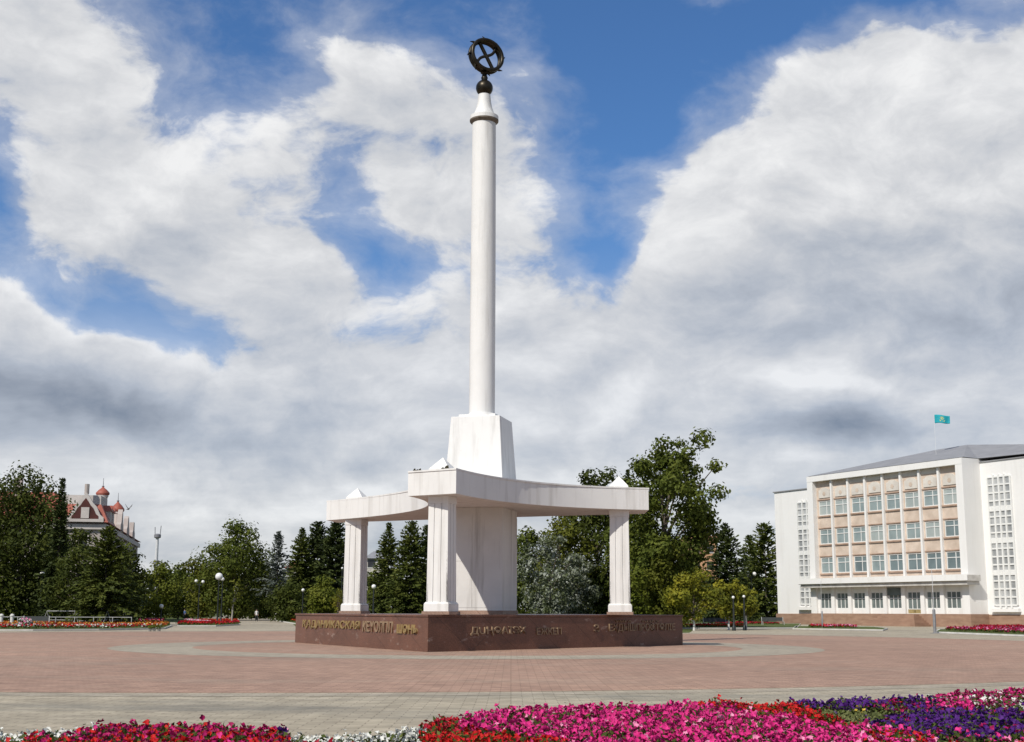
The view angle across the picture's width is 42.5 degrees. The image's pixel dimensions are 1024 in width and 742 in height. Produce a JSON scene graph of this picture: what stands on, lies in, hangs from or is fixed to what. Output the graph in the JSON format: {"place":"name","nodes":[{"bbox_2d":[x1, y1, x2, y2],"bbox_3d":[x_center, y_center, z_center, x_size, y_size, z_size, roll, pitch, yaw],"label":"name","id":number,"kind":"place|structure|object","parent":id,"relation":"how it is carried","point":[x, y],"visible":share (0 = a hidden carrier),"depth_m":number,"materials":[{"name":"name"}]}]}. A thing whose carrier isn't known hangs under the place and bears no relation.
{"place":"outdoors","nodes":[
{"label":"outdoors","id":0,"kind":"place"},
{"bbox_2d":[135,616,172,621],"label":"lawn","id":1,"kind":"structure","parent":0,"point":[168,619],"depth_m":222.86,"materials":[{"name":"green plant"}]},
{"bbox_2d":[24,616,49,622],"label":"bench","id":2,"kind":"object","parent":1,"relation":"on","point":[39,618],"visible":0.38,"depth_m":122.58,"materials":[{"name":"white paint"}]},
{"bbox_2d":[14,534,75,619],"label":"broadleaf tree","id":3,"kind":"object","parent":1,"relation":"on","point":[36,569],"visible":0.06,"depth_m":153.19,"materials":[{"name":"green plant"}]},
{"bbox_2d":[0,477,139,620],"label":"old building","id":4,"kind":"structure","parent":1,"relation":"on","point":[96,514],"depth_m":171.88,"materials":[{"name":"paint"}]},
{"bbox_2d":[140,560,184,617],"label":"broadleaf tree","id":5,"kind":"object","parent":1,"relation":"on","point":[169,590],"visible":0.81,"depth_m":227.75,"materials":[{"name":"green plant"}]},
{"bbox_2d":[179,555,228,618],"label":"broadleaf tree","id":6,"kind":"object","parent":1,"relation":"on","point":[193,613],"visible":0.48,"depth_m":211.13,"materials":[{"name":"green plant"}]},
{"bbox_2d":[189,516,284,618],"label":"broadleaf tree","id":7,"kind":"object","parent":1,"relation":"on","point":[228,564],"visible":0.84,"depth_m":207.75,"materials":[{"name":"green plant"}]},
{"bbox_2d":[250,531,289,607],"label":"larch tree","id":8,"kind":"object","parent":1,"relation":"on","point":[278,536],"visible":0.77,"depth_m":205.75,"materials":[{"name":"green plant"}]},
{"bbox_2d":[173,615,219,621],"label":"lawn","id":9,"kind":"structure","parent":0,"point":[177,620],"depth_m":249.40,"materials":[{"name":"green plant"}]},
{"bbox_2d":[154,560,203,618],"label":"broadleaf tree","id":10,"kind":"object","parent":9,"relation":"on","point":[182,574],"visible":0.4,"depth_m":236.09,"materials":[{"name":"green plant"}]},
{"bbox_2d":[203,615,285,622],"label":"path","id":11,"kind":"structure","parent":0,"point":[267,620],"depth_m":208.85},
{"bbox_2d":[241,556,271,619],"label":"broadleaf tree","id":12,"kind":"object","parent":11,"relation":"on","point":[253,613],"visible":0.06,"depth_m":224.16,"materials":[{"name":"green plant"}]},
{"bbox_2d":[251,579,286,619],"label":"broadleaf tree","id":13,"kind":"object","parent":11,"relation":"on","point":[265,614],"visible":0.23,"depth_m":218.72,"materials":[{"name":"green plant"}]},
{"bbox_2d":[367,551,386,603],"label":"town house","id":14,"kind":"structure","parent":0,"point":[372,556],"depth_m":247.44,"materials":[{"name":"beige paint"}]},
{"bbox_2d":[0,631,1023,692],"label":"red paving","id":15,"kind":"structure","parent":0,"point":[81,662],"depth_m":38.42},
{"bbox_2d":[107,640,824,658],"bbox_3d":[-1.944,12.493,59.727,31.400,0.001,31.400,0,-10,0],"label":"paving ring","id":16,"kind":"object","parent":15,"relation":"on","point":[183,648],"visible":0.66,"depth_m":50.18,"materials":[{"name":"stone"}]},
{"bbox_2d":[295,36,682,651],"bbox_3d":[-1.025,-1.278,66.609,16.924,29.584,20.710,6,-12,-29],"label":"monument","id":17,"kind":"object","parent":15,"relation":"on","point":[471,498],"visible":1,"depth_m":60.20,"materials":[{"name":"white stone"}]},
{"bbox_2d":[0,622,1023,738],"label":"plaza","id":18,"kind":"structure","parent":0,"point":[330,716],"depth_m":23.20,"materials":[{"name":"concrete"}]},
{"bbox_2d":[0,620,171,630],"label":"flower bed","id":19,"kind":"object","parent":18,"relation":"on","point":[61,625],"visible":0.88,"depth_m":106.20,"materials":[{"name":"plant"}]},
{"bbox_2d":[0,460,78,620],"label":"broadleaf tree","id":20,"kind":"object","parent":19,"relation":"on","point":[20,516],"visible":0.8,"depth_m":146.73,"materials":[{"name":"green plant"}]},
{"bbox_2d":[33,477,73,620],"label":"spruce tree","id":21,"kind":"object","parent":19,"relation":"on","point":[58,535],"visible":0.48,"depth_m":141.61,"materials":[{"name":"green plant"}]},
{"bbox_2d":[37,528,108,619],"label":"broadleaf tree","id":22,"kind":"object","parent":19,"relation":"on","point":[66,564],"visible":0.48,"depth_m":134.35,"materials":[{"name":"green plant"}]},
{"bbox_2d":[51,525,157,622],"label":"spruce tree","id":23,"kind":"object","parent":19,"relation":"on","point":[99,597],"visible":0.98,"depth_m":128.76,"materials":[{"name":"green plant"}]},
{"bbox_2d":[114,546,154,620],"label":"broadleaf tree","id":24,"kind":"object","parent":19,"relation":"on","point":[141,584],"visible":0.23,"depth_m":143.91,"materials":[{"name":"green plant"}]},
{"bbox_2d":[177,618,240,625],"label":"flower bed","id":25,"kind":"object","parent":18,"relation":"on","point":[205,622],"visible":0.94,"depth_m":137.70,"materials":[{"name":"plant"}]},
{"bbox_2d":[228,576,245,619],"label":"birch sapling","id":26,"kind":"object","parent":25,"relation":"on","point":[237,594],"visible":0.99,"depth_m":147.69,"materials":[{"name":"green plant"}]},
{"bbox_2d":[215,573,222,620],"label":"street lamp","id":27,"kind":"object","parent":18,"relation":"on","point":[218,576],"visible":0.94,"depth_m":145.89,"materials":[{"name":"white glass"}]},
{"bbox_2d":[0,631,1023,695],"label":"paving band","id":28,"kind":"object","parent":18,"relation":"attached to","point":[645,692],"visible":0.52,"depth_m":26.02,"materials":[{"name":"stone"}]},
{"bbox_2d":[713,578,742,629],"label":"young tree","id":29,"kind":"object","parent":18,"relation":"on","point":[725,609],"visible":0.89,"depth_m":118.64,"materials":[{"name":"green plant"}]},
{"bbox_2d":[731,584,759,625],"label":"young tree","id":30,"kind":"object","parent":18,"relation":"on","point":[750,607],"visible":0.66,"depth_m":120.26,"materials":[{"name":"green plant"}]},
{"bbox_2d":[792,623,887,630],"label":"flower bed","id":31,"kind":"object","parent":18,"relation":"on","point":[819,626],"visible":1,"depth_m":126.74,"materials":[{"name":"plant"}]},
{"bbox_2d":[773,444,1023,626],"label":"government building","id":32,"kind":"structure","parent":18,"relation":"on","point":[872,544],"depth_m":158.25,"materials":[{"name":"paint"}]},
{"bbox_2d":[796,500,810,605],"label":"stair window","id":33,"kind":"structure","parent":32,"relation":"in","point":[802,507],"depth_m":177.62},
{"bbox_2d":[819,500,830,515],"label":"window","id":34,"kind":"structure","parent":32,"relation":"in","point":[824,506],"depth_m":171.90,"materials":[{"name":"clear glass"}]},
{"bbox_2d":[820,593,830,608],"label":"window","id":35,"kind":"structure","parent":32,"relation":"in","point":[826,597],"depth_m":169.53,"materials":[{"name":"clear glass"}]},
{"bbox_2d":[820,529,831,543],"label":"window","id":36,"kind":"structure","parent":32,"relation":"in","point":[825,535],"depth_m":171.19,"materials":[{"name":"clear glass"}]},
{"bbox_2d":[821,557,832,572],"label":"window","id":37,"kind":"structure","parent":32,"relation":"in","point":[826,563],"depth_m":170.52,"materials":[{"name":"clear glass"}]},
{"bbox_2d":[835,499,846,513],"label":"window","id":38,"kind":"structure","parent":32,"relation":"in","point":[841,504],"depth_m":169.26,"materials":[{"name":"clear glass"}]},
{"bbox_2d":[836,528,847,542],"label":"window","id":39,"kind":"structure","parent":32,"relation":"in","point":[842,533],"depth_m":168.62,"materials":[{"name":"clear glass"}]},
{"bbox_2d":[837,593,847,608],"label":"window","id":40,"kind":"structure","parent":32,"relation":"in","point":[842,598],"depth_m":166.94,"materials":[{"name":"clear glass"}]},
{"bbox_2d":[837,556,849,572],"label":"window","id":41,"kind":"structure","parent":32,"relation":"in","point":[843,562],"depth_m":167.94,"materials":[{"name":"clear glass"}]},
{"bbox_2d":[852,497,863,512],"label":"window","id":42,"kind":"structure","parent":32,"relation":"in","point":[857,503],"depth_m":166.66,"materials":[{"name":"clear glass"}]},
{"bbox_2d":[853,526,865,541],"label":"window","id":43,"kind":"structure","parent":32,"relation":"in","point":[858,532],"depth_m":166.01,"materials":[{"name":"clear glass"}]},
{"bbox_2d":[854,592,864,608],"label":"window","id":44,"kind":"structure","parent":32,"relation":"in","point":[859,597],"depth_m":164.35,"materials":[{"name":"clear glass"}]},
{"bbox_2d":[854,556,866,571],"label":"window","id":45,"kind":"structure","parent":32,"relation":"in","point":[860,562],"depth_m":165.32,"materials":[{"name":"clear glass"}]},
{"bbox_2d":[869,495,881,510],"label":"window","id":46,"kind":"structure","parent":32,"relation":"in","point":[875,504],"depth_m":164.07,"materials":[{"name":"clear glass"}]},
{"bbox_2d":[870,525,882,540],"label":"window","id":47,"kind":"structure","parent":32,"relation":"in","point":[876,532],"depth_m":163.35,"materials":[{"name":"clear glass"}]},
{"bbox_2d":[871,592,882,608],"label":"window","id":48,"kind":"structure","parent":32,"relation":"in","point":[876,597],"depth_m":161.76,"materials":[{"name":"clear glass"}]},
{"bbox_2d":[871,555,884,571],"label":"window","id":49,"kind":"structure","parent":32,"relation":"in","point":[877,560],"depth_m":162.75,"materials":[{"name":"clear glass"}]},
{"bbox_2d":[886,493,899,509],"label":"window","id":50,"kind":"structure","parent":32,"relation":"in","point":[893,500],"depth_m":161.45,"materials":[{"name":"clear glass"}]},
{"bbox_2d":[888,524,901,539],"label":"window","id":51,"kind":"structure","parent":32,"relation":"in","point":[894,530],"depth_m":160.78,"materials":[{"name":"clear glass"}]},
{"bbox_2d":[889,595,901,608],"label":"window","id":52,"kind":"structure","parent":32,"relation":"in","point":[894,600],"depth_m":159.10,"materials":[{"name":"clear glass"}]},
{"bbox_2d":[889,554,902,570],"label":"window","id":53,"kind":"structure","parent":32,"relation":"in","point":[896,561],"depth_m":160.11,"materials":[{"name":"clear glass"}]},
{"bbox_2d":[905,491,918,507],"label":"window","id":54,"kind":"structure","parent":32,"relation":"in","point":[911,498],"depth_m":158.83,"materials":[{"name":"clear glass"}]},
{"bbox_2d":[906,522,919,538],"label":"window","id":55,"kind":"structure","parent":32,"relation":"in","point":[913,529],"depth_m":158.17,"materials":[{"name":"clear glass"}]},
{"bbox_2d":[907,592,920,608],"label":"window","id":56,"kind":"structure","parent":32,"relation":"in","point":[913,597],"depth_m":156.56,"materials":[{"name":"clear glass"}]},
{"bbox_2d":[908,553,921,569],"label":"window","id":57,"kind":"structure","parent":32,"relation":"in","point":[914,559],"depth_m":157.52,"materials":[{"name":"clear glass"}]},
{"bbox_2d":[923,490,937,506],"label":"window","id":58,"kind":"structure","parent":32,"relation":"in","point":[930,496],"depth_m":156.21,"materials":[{"name":"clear glass"}]},
{"bbox_2d":[925,521,939,537],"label":"window","id":59,"kind":"structure","parent":32,"relation":"in","point":[932,528],"depth_m":155.57,"materials":[{"name":"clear glass"}]},
{"bbox_2d":[927,591,939,608],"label":"window","id":60,"kind":"structure","parent":32,"relation":"in","point":[931,595],"depth_m":153.98,"materials":[{"name":"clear glass"}]},
{"bbox_2d":[927,552,941,569],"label":"window","id":61,"kind":"structure","parent":32,"relation":"in","point":[933,558],"depth_m":154.92,"materials":[{"name":"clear glass"}]},
{"bbox_2d":[943,488,956,504],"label":"window","id":62,"kind":"structure","parent":32,"relation":"in","point":[949,494],"depth_m":153.68,"materials":[{"name":"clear glass"}]},
{"bbox_2d":[945,519,958,536],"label":"window","id":63,"kind":"structure","parent":32,"relation":"in","point":[951,526],"depth_m":153.04,"materials":[{"name":"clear glass"}]},
{"bbox_2d":[946,551,960,568],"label":"window","id":64,"kind":"structure","parent":32,"relation":"in","point":[953,558],"depth_m":152.34,"materials":[{"name":"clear glass"}]},
{"bbox_2d":[946,591,961,608],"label":"window","id":65,"kind":"structure","parent":32,"relation":"in","point":[953,597],"depth_m":151.26,"materials":[{"name":"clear glass"}]},
{"bbox_2d":[986,474,1018,607],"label":"stair window","id":66,"kind":"structure","parent":32,"relation":"in","point":[999,487],"depth_m":148.99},
{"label":"flagpole","id":67,"kind":"object","parent":32,"relation":"on","visible":0},
{"bbox_2d":[934,415,949,423],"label":"flag","id":68,"kind":"object","parent":67,"relation":"attached to","point":[944,419],"visible":1,"depth_m":162.14,"materials":[{"name":"teal fabric"}]},
{"bbox_2d":[931,569,936,632],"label":"steel post","id":69,"kind":"object","parent":18,"relation":"on","point":[934,620],"visible":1,"depth_m":103.37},
{"bbox_2d":[936,624,1023,635],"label":"flower bed","id":70,"kind":"object","parent":18,"relation":"on","point":[1003,630],"visible":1,"depth_m":102.80,"materials":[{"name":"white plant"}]},
{"bbox_2d":[0,0,1023,610],"label":"sky","id":71,"kind":"structure","parent":0,"point":[235,235],"materials":[{"name":"white"}]},
{"bbox_2d":[294,619,775,632],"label":"lawn","id":72,"kind":"structure","parent":0,"point":[687,630],"depth_m":119.97,"materials":[{"name":"green plant"}]},
{"bbox_2d":[260,579,310,620],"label":"broadleaf tree","id":73,"kind":"object","parent":72,"relation":"on","point":[291,593],"visible":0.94,"depth_m":182.01,"materials":[{"name":"green plant"}]},
{"bbox_2d":[267,527,321,621],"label":"spruce tree","id":74,"kind":"object","parent":72,"relation":"on","point":[301,550],"visible":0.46,"depth_m":193.54,"materials":[{"name":"green plant"}]},
{"bbox_2d":[290,521,328,581],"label":"spruce tree","id":75,"kind":"object","parent":72,"relation":"on","point":[317,534],"visible":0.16,"depth_m":199.92,"materials":[{"name":"green plant"}]},
{"bbox_2d":[303,574,342,612],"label":"broadleaf tree","id":76,"kind":"object","parent":72,"relation":"on","point":[320,595],"visible":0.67,"depth_m":163.96,"materials":[{"name":"green plant"}]},
{"bbox_2d":[306,521,344,610],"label":"spruce tree","id":77,"kind":"object","parent":72,"relation":"on","point":[333,549],"visible":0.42,"depth_m":193.46,"materials":[{"name":"green plant"}]},
{"bbox_2d":[329,588,342,612],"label":"yellow bush","id":78,"kind":"object","parent":72,"relation":"on","point":[337,602],"visible":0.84,"depth_m":94.39,"materials":[{"name":"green plant"}]},
{"bbox_2d":[367,570,386,609],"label":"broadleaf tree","id":79,"kind":"object","parent":72,"relation":"on","point":[368,590],"visible":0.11,"depth_m":180.64,"materials":[{"name":"green plant"}]},
{"bbox_2d":[367,522,404,612],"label":"spruce tree","id":80,"kind":"object","parent":72,"relation":"on","point":[387,560],"visible":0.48,"depth_m":155.78,"materials":[{"name":"green plant"}]},
{"bbox_2d":[375,520,427,613],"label":"spruce tree","id":81,"kind":"object","parent":72,"relation":"on","point":[415,586],"visible":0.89,"depth_m":149.67,"materials":[{"name":"green plant"}]},
{"bbox_2d":[408,525,427,612],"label":"spruce tree","id":82,"kind":"object","parent":72,"relation":"on","point":[425,532],"visible":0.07,"depth_m":156.55,"materials":[{"name":"green plant"}]},
{"bbox_2d":[517,525,551,613],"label":"broadleaf tree","id":83,"kind":"object","parent":72,"relation":"on","point":[531,537],"visible":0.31,"depth_m":147.74,"materials":[{"name":"green plant"}]},
{"bbox_2d":[517,533,586,613],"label":"silver willow","id":84,"kind":"object","parent":72,"relation":"on","point":[548,602],"visible":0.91,"depth_m":125.92,"materials":[{"name":"grey plant"}]},
{"bbox_2d":[525,516,600,613],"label":"broadleaf tree","id":85,"kind":"object","parent":72,"relation":"on","point":[556,528],"visible":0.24,"depth_m":145.87,"materials":[{"name":"green plant"}]},
{"bbox_2d":[554,553,602,613],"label":"silver willow","id":86,"kind":"object","parent":72,"relation":"on","point":[589,594],"visible":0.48,"depth_m":131.50,"materials":[{"name":"grey plant"}]},
{"bbox_2d":[555,465,633,613],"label":"broadleaf tree","id":87,"kind":"object","parent":72,"relation":"on","point":[589,525],"visible":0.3,"depth_m":149.02,"materials":[{"name":"green plant"}]},
{"bbox_2d":[602,514,655,605],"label":"broadleaf tree","id":88,"kind":"object","parent":72,"relation":"on","point":[608,557],"visible":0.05,"depth_m":134.10,"materials":[{"name":"green plant"}]},
{"bbox_2d":[630,565,651,614],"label":"broadleaf tree","id":89,"kind":"object","parent":72,"relation":"on","point":[639,576],"visible":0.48,"depth_m":119.77,"materials":[{"name":"green plant"}]},
{"bbox_2d":[593,426,730,600],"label":"broadleaf tree","id":90,"kind":"object","parent":72,"relation":"on","point":[668,484],"visible":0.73,"depth_m":125.75,"materials":[{"name":"green plant"}]},
{"bbox_2d":[631,541,692,626],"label":"weeping tree","id":91,"kind":"object","parent":72,"relation":"on","point":[657,604],"visible":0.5,"depth_m":122.15,"materials":[{"name":"green plant"}]},
{"bbox_2d":[659,566,724,629],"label":"young tree","id":92,"kind":"object","parent":72,"relation":"on","point":[680,597],"visible":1,"depth_m":114.91,"materials":[{"name":"green plant"}]},
{"bbox_2d":[682,536,715,619],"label":"apartment house","id":93,"kind":"structure","parent":72,"relation":"on","point":[706,564],"depth_m":259.50,"materials":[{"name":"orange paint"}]},
{"bbox_2d":[695,522,765,622],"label":"spruce tree","id":94,"kind":"object","parent":72,"relation":"on","point":[721,550],"visible":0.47,"depth_m":173.74,"materials":[{"name":"green plant"}]},
{"bbox_2d":[682,621,800,628],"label":"flower bed","id":95,"kind":"object","parent":72,"relation":"on","point":[752,625],"visible":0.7,"depth_m":132.72,"materials":[{"name":"plant"}]},
{"bbox_2d":[734,535,773,621],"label":"spruce tree","id":96,"kind":"object","parent":72,"relation":"on","point":[750,549],"visible":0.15,"depth_m":203.95,"materials":[{"name":"green plant"}]},
{"bbox_2d":[738,521,777,621],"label":"spruce tree","id":97,"kind":"object","parent":72,"relation":"on","point":[769,581],"visible":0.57,"depth_m":197.26,"materials":[{"name":"green plant"}]},
{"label":"bed soil","id":98,"kind":"structure","parent":0,"visible":0},
{"bbox_2d":[0,689,1023,741],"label":"flower leaves","id":99,"kind":"object","parent":98,"relation":"on","point":[162,729],"visible":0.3,"depth_m":15.13,"materials":[{"name":"plant"}]},
{"bbox_2d":[0,694,1023,741],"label":"red flowers","id":100,"kind":"object","parent":98,"relation":"on","point":[429,736],"visible":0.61,"depth_m":14.18,"materials":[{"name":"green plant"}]},
{"bbox_2d":[0,687,1023,741],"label":"white flowers","id":101,"kind":"object","parent":98,"relation":"on","point":[409,732],"visible":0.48,"depth_m":14.35,"materials":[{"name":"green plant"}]},
{"bbox_2d":[27,687,1023,741],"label":"magenta petunias","id":102,"kind":"object","parent":98,"relation":"on","point":[250,728],"visible":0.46,"depth_m":15.04,"materials":[{"name":"pink plant"}]},
{"bbox_2d":[29,687,1023,741],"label":"pink petunias","id":103,"kind":"object","parent":98,"relation":"on","point":[664,727],"visible":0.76,"depth_m":15.22,"materials":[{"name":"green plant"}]},
{"bbox_2d":[302,697,847,741],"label":"crimson flowers","id":104,"kind":"object","parent":98,"relation":"on","point":[438,720],"visible":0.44,"depth_m":15.67,"materials":[{"name":"red plant"}]},
{"bbox_2d":[277,694,1023,741],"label":"purple petunias","id":105,"kind":"object","parent":98,"relation":"on","point":[956,719],"visible":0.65,"depth_m":16.80,"materials":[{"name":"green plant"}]},
{"bbox_2d":[277,693,1023,741],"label":"pale pink petunias","id":106,"kind":"object","parent":98,"relation":"on","point":[810,737],"visible":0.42,"depth_m":15.41,"materials":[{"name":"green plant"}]},
{"bbox_2d":[813,702,1020,741],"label":"greenery","id":107,"kind":"object","parent":98,"relation":"on","point":[855,717],"visible":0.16,"depth_m":18.07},
{"label":"ground","id":108,"kind":"structure","parent":0,"visible":0},
{"bbox_2d":[153,527,160,614],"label":"mast","id":109,"kind":"object","parent":108,"relation":"on","point":[157,536],"visible":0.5,"depth_m":416.31,"materials":[{"name":"metal"}]},
{"bbox_2d":[139,564,775,618],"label":"wood","id":110,"kind":"object","parent":108,"relation":"on","point":[210,617],"visible":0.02,"depth_m":273.39,"materials":[{"name":"green plant"}]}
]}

